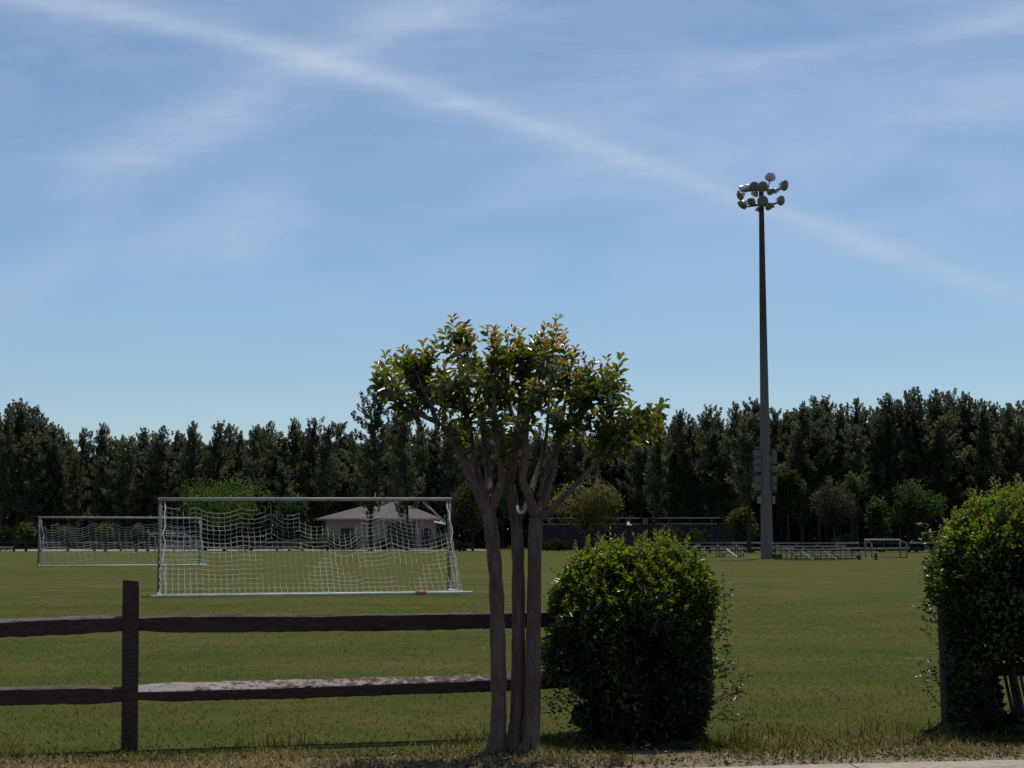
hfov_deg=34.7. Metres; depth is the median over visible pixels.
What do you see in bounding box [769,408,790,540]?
pine tree
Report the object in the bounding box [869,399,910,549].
pine tree
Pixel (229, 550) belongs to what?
path
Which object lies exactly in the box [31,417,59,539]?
pine tree
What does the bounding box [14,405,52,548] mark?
pine tree
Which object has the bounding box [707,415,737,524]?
pine tree
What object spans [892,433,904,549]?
pine tree
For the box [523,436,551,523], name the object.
pine tree
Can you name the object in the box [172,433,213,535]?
pine tree
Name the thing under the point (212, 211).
sky
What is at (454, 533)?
pine tree
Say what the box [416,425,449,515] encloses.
pine tree
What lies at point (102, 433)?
pine tree
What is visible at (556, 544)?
shrub
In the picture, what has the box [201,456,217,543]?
pine tree
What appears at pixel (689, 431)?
pine tree
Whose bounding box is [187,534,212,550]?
shrub
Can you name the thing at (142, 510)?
pine tree
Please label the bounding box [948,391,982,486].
pine tree
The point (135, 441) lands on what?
pine tree
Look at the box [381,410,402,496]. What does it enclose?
pine tree
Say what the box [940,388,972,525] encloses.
pine tree
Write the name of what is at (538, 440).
pine tree
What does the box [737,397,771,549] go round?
pine tree
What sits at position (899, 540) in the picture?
goal
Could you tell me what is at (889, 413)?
pine tree
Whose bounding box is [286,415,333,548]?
pine tree
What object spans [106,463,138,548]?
pine tree
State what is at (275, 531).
pine tree
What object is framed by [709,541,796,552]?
split rail fence
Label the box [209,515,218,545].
pine tree
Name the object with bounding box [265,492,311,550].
leafy tree
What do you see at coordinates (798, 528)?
pine tree
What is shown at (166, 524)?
pine tree
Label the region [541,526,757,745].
clipped shrub
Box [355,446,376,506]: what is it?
pine tree
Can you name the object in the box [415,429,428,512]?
pine tree
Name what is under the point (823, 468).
pine tree
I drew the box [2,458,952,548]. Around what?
distant wood
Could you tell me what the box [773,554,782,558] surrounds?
utility box
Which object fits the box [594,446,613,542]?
pine tree
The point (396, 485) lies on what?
pine tree
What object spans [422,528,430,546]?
arched window
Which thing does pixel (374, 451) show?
pine tree
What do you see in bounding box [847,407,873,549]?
pine tree
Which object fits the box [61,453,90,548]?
pine tree
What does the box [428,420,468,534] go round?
pine tree
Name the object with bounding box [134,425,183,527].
pine tree
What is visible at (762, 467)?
floodlight pole
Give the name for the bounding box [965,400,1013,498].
pine tree
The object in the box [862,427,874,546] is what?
pine tree
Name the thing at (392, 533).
doorway
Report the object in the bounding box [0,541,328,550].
split rail fence
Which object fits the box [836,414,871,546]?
pine tree
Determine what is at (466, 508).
leafy tree
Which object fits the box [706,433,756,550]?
pine tree
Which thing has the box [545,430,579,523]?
pine tree
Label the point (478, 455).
pine tree
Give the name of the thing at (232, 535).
pine tree
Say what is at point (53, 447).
pine tree
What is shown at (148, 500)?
pine tree
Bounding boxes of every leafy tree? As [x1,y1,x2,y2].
[15,522,37,550]
[57,523,77,550]
[95,521,115,550]
[129,523,146,550]
[176,474,274,550]
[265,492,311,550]
[445,480,484,550]
[548,474,624,550]
[724,506,758,551]
[771,467,806,550]
[808,476,856,551]
[840,471,862,551]
[865,494,892,551]
[888,477,948,551]
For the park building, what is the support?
on the path
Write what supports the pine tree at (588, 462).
on the ground at (24, 578)
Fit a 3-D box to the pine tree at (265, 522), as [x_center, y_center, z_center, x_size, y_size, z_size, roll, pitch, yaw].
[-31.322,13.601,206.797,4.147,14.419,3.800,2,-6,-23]
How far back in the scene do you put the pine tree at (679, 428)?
174.84 m
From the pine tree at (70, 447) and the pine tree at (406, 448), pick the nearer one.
the pine tree at (406, 448)
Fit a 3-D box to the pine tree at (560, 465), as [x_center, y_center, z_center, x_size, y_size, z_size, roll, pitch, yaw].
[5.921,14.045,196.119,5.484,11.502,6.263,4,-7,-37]
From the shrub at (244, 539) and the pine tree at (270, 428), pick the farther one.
the pine tree at (270, 428)
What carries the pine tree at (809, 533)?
on the ground at (24, 578)
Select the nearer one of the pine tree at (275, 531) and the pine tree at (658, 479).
the pine tree at (658, 479)
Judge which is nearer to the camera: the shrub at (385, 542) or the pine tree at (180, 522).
the shrub at (385, 542)
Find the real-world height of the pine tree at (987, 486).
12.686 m
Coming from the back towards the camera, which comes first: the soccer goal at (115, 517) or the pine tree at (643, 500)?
the pine tree at (643, 500)
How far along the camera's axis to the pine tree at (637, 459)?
191.50 m
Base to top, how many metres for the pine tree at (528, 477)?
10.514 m
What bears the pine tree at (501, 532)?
on the ground at (24, 578)
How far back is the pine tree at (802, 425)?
171.16 m
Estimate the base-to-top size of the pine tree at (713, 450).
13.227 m
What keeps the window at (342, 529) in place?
in the park building
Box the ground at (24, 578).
[0,541,1023,767]
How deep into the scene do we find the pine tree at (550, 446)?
209.12 m
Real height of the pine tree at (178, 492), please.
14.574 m
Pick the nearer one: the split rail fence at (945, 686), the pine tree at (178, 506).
the split rail fence at (945, 686)
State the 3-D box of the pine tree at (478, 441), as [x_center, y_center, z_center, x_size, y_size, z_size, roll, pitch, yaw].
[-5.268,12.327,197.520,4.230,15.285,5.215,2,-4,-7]
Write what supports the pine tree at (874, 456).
on the ground at (24, 578)
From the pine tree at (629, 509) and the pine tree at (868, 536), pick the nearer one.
the pine tree at (868, 536)
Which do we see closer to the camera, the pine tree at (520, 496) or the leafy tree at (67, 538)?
the leafy tree at (67, 538)
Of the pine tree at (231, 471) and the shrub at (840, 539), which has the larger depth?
the pine tree at (231, 471)
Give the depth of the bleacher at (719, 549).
117.53 m
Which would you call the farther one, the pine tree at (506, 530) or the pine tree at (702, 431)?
the pine tree at (506, 530)
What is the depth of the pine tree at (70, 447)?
203.59 m
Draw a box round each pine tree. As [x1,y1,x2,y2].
[0,397,50,548]
[0,406,18,543]
[0,432,50,548]
[0,446,14,525]
[1,411,35,543]
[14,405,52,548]
[30,423,67,548]
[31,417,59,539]
[37,450,74,548]
[37,511,62,545]
[43,509,50,546]
[47,427,76,548]
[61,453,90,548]
[65,439,87,545]
[67,427,97,548]
[67,440,78,546]
[71,442,94,546]
[81,436,141,548]
[84,455,113,548]
[86,423,112,548]
[94,437,119,548]
[100,434,142,548]
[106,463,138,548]
[107,448,132,545]
[120,443,137,527]
[133,427,151,548]
[133,433,148,545]
[133,433,176,548]
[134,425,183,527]
[135,455,155,548]
[136,462,177,548]
[161,430,185,548]
[163,448,171,545]
[165,454,200,548]
[168,438,179,544]
[172,420,205,548]
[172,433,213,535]
[175,509,187,546]
[178,433,187,546]
[185,449,204,540]
[191,440,207,537]
[201,420,246,548]
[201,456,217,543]
[202,443,218,545]
[205,447,241,548]
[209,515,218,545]
[212,423,238,540]
[225,430,251,538]
[231,439,245,545]
[233,456,270,538]
[240,445,253,536]
[241,427,265,540]
[245,424,276,540]
[245,431,303,548]
[249,420,291,548]
[255,458,278,548]
[261,520,278,545]
[263,446,269,545]
[269,461,302,548]
[280,417,311,548]
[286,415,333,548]
[296,428,320,544]
[297,428,318,545]
[310,421,359,516]
[310,422,349,548]
[314,452,337,523]
[315,458,332,545]
[334,389,397,550]
[337,431,367,509]
[337,443,370,507]
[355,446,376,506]
[374,425,392,496]
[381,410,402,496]
[384,412,425,549]
[388,420,423,509]
[400,419,437,509]
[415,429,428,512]
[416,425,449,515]
[420,451,448,523]
[424,433,458,529]
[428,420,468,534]
[438,441,445,545]
[448,436,480,546]
[453,429,481,548]
[453,451,455,544]
[466,449,492,542]
[474,424,494,548]
[474,436,495,547]
[489,435,508,548]
[490,453,508,548]
[499,448,538,515]
[502,423,531,539]
[506,514,509,547]
[508,438,532,536]
[521,460,558,523]
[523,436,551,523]
[526,427,557,522]
[529,441,554,523]
[540,453,578,523]
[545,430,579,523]
[563,440,573,509]
[564,431,586,515]
[576,448,607,520]
[579,432,599,522]
[582,424,636,524]
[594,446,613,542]
[603,421,651,524]
[606,456,633,524]
[616,432,651,524]
[624,450,638,524]
[627,442,663,524]
[641,423,672,460]
[642,445,667,524]
[643,421,677,524]
[649,416,684,524]
[654,439,694,524]
[664,435,709,524]
[666,408,702,524]
[671,417,709,524]
[675,453,706,524]
[690,415,718,524]
[696,404,739,524]
[696,427,725,524]
[698,418,719,524]
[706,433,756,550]
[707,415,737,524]
[721,401,758,550]
[724,412,784,552]
[730,410,748,545]
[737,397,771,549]
[738,406,788,516]
[746,426,771,549]
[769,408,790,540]
[770,434,791,545]
[776,411,795,545]
[776,425,792,530]
[777,431,821,531]
[783,408,801,548]
[786,400,837,550]
[789,428,841,550]
[798,419,811,548]
[799,397,834,546]
[804,394,837,548]
[807,514,814,548]
[814,426,844,550]
[818,422,877,550]
[826,403,849,544]
[828,401,847,548]
[829,397,869,534]
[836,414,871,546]
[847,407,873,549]
[848,405,885,549]
[862,392,903,550]
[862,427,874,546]
[864,415,908,550]
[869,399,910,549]
[882,435,913,549]
[884,386,941,550]
[892,389,924,549]
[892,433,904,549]
[900,411,927,549]
[907,417,941,549]
[910,388,961,537]
[914,413,974,534]
[922,399,933,549]
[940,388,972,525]
[940,420,978,514]
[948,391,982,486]
[953,396,995,507]
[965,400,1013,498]
[972,431,996,495]
[978,402,1023,488]
[987,401,1007,486]
[993,445,1008,484]
[994,400,1023,489]
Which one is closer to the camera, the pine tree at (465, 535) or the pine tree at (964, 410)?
the pine tree at (964, 410)
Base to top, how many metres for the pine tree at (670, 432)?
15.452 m
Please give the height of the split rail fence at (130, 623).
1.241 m
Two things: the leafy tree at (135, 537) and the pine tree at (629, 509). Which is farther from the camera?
the pine tree at (629, 509)
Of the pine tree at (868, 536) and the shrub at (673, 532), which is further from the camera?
the pine tree at (868, 536)
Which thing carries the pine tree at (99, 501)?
on the ground at (24, 578)
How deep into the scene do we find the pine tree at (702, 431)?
186.07 m
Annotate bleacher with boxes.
[679,543,746,556]
[768,543,863,559]
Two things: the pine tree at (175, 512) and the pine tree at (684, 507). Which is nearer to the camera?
the pine tree at (684, 507)
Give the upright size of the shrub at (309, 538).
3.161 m
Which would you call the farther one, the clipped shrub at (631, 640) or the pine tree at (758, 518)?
the pine tree at (758, 518)
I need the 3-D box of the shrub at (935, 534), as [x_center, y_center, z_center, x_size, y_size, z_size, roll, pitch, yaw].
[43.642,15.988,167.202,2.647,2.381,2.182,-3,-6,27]
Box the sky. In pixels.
[0,0,1023,536]
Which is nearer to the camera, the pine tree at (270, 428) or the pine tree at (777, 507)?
the pine tree at (777, 507)
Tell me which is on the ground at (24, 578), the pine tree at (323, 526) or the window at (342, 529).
the pine tree at (323, 526)
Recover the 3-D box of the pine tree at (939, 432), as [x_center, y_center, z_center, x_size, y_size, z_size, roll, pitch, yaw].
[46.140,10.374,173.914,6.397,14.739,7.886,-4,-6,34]
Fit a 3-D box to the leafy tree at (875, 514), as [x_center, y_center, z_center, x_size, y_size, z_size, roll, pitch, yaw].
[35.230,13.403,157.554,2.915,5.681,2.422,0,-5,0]
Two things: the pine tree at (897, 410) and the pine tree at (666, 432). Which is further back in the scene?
the pine tree at (666, 432)
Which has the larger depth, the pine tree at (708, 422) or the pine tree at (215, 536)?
the pine tree at (215, 536)
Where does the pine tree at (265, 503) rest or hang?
on the ground at (24, 578)
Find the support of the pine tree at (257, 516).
on the ground at (24, 578)
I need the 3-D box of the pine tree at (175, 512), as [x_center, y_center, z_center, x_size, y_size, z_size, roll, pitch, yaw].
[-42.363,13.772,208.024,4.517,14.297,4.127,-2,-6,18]
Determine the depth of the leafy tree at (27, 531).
164.21 m
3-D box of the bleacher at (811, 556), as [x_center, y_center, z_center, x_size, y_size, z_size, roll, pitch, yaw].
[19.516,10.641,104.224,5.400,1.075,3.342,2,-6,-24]
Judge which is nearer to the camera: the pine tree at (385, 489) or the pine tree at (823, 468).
the pine tree at (823, 468)
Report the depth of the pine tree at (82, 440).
199.94 m
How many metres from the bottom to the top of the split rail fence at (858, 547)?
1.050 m
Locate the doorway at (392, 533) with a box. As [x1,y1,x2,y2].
[388,523,409,547]
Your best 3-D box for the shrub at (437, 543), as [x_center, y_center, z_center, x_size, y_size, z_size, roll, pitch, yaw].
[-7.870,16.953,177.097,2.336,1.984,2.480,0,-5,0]
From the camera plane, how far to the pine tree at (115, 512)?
202.29 m
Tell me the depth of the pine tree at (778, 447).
174.86 m
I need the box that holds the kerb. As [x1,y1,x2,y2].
[698,760,1023,767]
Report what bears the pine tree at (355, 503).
on the ground at (24, 578)
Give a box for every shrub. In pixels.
[0,524,20,550]
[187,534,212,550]
[232,534,259,550]
[286,526,313,549]
[315,527,342,549]
[334,531,361,549]
[375,536,393,549]
[429,532,446,549]
[451,539,471,550]
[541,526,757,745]
[542,538,567,550]
[657,523,684,545]
[683,528,714,548]
[828,532,856,549]
[910,472,1023,735]
[927,530,940,546]
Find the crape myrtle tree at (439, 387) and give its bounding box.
[367,313,670,754]
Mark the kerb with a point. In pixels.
(985, 764)
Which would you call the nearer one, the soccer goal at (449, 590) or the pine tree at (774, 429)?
the soccer goal at (449, 590)
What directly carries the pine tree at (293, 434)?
on the ground at (24, 578)
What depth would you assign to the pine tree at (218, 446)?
192.68 m
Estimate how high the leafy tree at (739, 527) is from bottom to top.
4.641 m
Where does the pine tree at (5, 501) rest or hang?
on the ground at (24, 578)
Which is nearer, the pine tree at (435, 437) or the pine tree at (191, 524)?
the pine tree at (435, 437)
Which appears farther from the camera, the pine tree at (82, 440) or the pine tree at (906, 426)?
the pine tree at (82, 440)
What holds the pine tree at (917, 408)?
on the ground at (24, 578)
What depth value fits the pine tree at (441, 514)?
207.13 m
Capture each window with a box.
[341,528,352,537]
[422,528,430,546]
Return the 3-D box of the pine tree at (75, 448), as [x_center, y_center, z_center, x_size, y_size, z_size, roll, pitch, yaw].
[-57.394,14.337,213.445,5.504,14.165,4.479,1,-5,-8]
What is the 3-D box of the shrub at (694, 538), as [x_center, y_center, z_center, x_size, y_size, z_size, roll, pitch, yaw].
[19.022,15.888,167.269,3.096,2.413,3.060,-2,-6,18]
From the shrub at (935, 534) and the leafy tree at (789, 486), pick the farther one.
the shrub at (935, 534)
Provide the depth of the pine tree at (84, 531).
205.49 m
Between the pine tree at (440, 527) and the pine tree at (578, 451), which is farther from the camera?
the pine tree at (440, 527)
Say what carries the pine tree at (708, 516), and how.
on the ground at (24, 578)
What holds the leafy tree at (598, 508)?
on the ground at (24, 578)
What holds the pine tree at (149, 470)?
on the ground at (24, 578)
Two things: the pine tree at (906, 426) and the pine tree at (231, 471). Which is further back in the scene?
the pine tree at (231, 471)
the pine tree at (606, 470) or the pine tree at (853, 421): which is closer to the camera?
the pine tree at (853, 421)
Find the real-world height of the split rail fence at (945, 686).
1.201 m
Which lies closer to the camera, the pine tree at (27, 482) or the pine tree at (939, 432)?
the pine tree at (939, 432)
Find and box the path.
[2,549,486,550]
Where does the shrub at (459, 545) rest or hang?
on the ground at (24, 578)
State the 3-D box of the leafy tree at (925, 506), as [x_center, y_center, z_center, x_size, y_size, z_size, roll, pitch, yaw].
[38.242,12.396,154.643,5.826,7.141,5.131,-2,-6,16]
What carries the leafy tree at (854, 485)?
on the ground at (24, 578)
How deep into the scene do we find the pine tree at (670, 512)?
175.60 m
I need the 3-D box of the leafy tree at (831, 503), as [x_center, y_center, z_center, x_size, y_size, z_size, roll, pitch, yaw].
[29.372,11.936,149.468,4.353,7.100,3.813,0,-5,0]
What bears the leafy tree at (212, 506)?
on the ground at (24, 578)
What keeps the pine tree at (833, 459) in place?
on the ground at (24, 578)
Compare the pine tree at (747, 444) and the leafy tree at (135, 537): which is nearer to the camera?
the pine tree at (747, 444)
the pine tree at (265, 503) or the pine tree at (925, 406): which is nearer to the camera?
the pine tree at (925, 406)
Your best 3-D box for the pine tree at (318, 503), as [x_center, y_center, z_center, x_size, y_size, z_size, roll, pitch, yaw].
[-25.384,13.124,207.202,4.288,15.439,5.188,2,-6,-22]
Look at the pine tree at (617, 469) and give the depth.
196.40 m
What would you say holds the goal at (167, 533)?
on the ground at (24, 578)
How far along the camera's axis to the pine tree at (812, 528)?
195.96 m
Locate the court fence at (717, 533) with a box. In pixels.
[542,518,733,550]
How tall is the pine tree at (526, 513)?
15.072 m
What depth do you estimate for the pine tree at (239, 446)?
194.54 m
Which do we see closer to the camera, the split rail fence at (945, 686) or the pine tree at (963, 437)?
the split rail fence at (945, 686)
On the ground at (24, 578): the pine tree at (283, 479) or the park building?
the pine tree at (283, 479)
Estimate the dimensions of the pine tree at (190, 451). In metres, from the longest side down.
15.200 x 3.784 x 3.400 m
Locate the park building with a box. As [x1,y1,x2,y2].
[316,501,445,549]
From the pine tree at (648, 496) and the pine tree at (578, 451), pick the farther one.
the pine tree at (578, 451)
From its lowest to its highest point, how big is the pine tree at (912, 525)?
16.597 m
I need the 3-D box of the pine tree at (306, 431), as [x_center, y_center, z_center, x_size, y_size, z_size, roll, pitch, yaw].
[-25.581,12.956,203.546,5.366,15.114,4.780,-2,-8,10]
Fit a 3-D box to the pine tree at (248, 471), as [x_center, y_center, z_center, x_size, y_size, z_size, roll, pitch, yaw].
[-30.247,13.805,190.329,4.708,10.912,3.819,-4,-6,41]
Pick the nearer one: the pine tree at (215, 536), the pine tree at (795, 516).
the pine tree at (795, 516)
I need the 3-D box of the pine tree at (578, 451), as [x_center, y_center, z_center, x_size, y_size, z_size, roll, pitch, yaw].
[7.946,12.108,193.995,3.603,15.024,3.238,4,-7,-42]
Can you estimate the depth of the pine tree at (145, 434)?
201.39 m
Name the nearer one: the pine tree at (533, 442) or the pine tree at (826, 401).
the pine tree at (826, 401)
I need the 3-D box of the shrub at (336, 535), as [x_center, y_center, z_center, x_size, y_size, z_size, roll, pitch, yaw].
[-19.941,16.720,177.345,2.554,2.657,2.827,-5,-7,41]
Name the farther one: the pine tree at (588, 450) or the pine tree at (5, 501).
the pine tree at (588, 450)
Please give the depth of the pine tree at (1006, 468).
175.20 m
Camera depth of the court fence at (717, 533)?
169.51 m
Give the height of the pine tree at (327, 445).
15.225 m
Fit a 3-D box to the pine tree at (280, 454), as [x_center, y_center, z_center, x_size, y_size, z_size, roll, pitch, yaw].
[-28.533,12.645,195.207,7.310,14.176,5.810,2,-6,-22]
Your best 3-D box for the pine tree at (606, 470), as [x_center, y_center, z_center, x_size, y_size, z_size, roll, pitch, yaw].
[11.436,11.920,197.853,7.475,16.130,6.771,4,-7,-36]
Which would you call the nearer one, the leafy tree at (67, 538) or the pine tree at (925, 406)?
the leafy tree at (67, 538)
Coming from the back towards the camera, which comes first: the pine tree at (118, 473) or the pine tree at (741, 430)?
the pine tree at (118, 473)
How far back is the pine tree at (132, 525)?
207.13 m
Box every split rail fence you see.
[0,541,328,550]
[0,580,567,749]
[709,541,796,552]
[831,541,937,552]
[937,592,1023,721]
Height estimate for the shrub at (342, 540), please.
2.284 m
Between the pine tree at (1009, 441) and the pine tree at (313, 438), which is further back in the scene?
the pine tree at (313, 438)
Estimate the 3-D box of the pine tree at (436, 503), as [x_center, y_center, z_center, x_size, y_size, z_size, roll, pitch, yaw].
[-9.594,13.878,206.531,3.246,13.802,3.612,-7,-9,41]
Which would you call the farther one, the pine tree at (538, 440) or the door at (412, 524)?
the pine tree at (538, 440)
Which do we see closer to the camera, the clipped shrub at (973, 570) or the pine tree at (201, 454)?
the clipped shrub at (973, 570)
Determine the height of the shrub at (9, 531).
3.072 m
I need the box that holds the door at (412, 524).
[410,523,414,547]
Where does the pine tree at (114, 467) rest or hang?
on the ground at (24, 578)
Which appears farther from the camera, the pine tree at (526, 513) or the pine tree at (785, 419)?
the pine tree at (526, 513)
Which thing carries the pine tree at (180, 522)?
on the ground at (24, 578)
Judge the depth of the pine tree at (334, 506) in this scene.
199.60 m
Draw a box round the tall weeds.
[0,712,1023,764]
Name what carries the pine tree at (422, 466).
on the ground at (24, 578)
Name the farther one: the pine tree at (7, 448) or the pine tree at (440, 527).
the pine tree at (440, 527)
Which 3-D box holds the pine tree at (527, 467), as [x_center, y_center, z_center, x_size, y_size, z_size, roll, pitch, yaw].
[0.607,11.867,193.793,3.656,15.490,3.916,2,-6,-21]
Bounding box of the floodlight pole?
[736,172,787,558]
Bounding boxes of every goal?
[37,515,206,566]
[148,533,190,551]
[151,493,472,597]
[864,539,907,557]
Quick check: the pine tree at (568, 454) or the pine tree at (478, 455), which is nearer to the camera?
the pine tree at (478, 455)
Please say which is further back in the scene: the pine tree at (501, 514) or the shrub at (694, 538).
the pine tree at (501, 514)
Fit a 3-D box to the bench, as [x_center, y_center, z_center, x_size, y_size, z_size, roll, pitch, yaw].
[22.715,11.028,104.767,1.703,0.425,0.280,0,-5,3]
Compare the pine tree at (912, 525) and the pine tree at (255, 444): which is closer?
the pine tree at (912, 525)
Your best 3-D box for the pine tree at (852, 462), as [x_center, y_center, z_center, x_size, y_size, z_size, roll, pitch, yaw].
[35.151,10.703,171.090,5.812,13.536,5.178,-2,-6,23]
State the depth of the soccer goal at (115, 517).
82.59 m
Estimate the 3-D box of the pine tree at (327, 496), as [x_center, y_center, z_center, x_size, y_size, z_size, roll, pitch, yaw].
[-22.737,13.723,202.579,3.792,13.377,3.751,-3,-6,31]
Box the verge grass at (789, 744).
[0,727,1023,767]
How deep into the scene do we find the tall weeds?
11.81 m
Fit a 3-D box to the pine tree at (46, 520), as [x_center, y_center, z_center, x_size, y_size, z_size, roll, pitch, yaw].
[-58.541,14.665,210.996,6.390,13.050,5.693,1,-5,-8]
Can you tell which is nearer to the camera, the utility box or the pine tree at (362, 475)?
the utility box
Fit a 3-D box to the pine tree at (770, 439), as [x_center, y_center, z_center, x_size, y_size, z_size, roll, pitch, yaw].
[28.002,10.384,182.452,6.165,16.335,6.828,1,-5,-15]
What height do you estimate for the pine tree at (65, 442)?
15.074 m
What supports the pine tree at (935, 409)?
on the ground at (24, 578)
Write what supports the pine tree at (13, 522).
on the ground at (24, 578)
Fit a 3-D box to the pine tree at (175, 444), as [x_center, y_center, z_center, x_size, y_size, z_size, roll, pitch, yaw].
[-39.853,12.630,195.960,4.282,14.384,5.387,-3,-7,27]
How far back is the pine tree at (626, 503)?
196.32 m
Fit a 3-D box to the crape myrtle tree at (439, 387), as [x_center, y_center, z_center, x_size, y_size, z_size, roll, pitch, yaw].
[0.063,1.046,11.403,2.174,3.134,1.804,0,-5,0]
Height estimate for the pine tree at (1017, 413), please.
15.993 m
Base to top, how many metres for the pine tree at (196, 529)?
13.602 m
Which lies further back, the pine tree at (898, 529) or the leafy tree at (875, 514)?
the pine tree at (898, 529)
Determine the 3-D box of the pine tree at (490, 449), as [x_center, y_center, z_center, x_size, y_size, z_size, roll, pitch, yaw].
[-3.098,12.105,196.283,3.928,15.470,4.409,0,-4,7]
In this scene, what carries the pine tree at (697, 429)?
on the ground at (24, 578)
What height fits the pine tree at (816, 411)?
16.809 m
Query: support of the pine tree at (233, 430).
on the ground at (24, 578)
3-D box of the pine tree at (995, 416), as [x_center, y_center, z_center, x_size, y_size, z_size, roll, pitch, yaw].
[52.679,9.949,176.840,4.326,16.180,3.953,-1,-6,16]
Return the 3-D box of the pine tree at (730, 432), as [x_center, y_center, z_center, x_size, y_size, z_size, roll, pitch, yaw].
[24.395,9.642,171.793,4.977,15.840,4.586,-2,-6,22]
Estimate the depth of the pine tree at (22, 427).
195.04 m
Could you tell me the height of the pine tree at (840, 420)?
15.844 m
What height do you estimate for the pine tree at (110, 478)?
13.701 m
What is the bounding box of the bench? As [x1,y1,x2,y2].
[854,553,880,559]
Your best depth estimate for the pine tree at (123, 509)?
190.58 m
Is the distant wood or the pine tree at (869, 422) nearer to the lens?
the pine tree at (869, 422)
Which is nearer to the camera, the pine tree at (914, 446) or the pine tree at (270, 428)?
the pine tree at (914, 446)
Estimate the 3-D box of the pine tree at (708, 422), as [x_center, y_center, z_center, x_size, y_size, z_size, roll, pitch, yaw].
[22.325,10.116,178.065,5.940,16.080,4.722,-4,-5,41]
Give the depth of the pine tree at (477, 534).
205.19 m
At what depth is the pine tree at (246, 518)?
207.20 m
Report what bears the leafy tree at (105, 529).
on the ground at (24, 578)
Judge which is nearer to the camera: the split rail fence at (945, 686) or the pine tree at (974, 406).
the split rail fence at (945, 686)
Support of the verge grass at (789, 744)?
on the ground at (24, 578)
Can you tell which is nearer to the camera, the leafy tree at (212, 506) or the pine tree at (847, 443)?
the leafy tree at (212, 506)
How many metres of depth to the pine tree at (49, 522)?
206.63 m
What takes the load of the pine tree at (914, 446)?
on the ground at (24, 578)

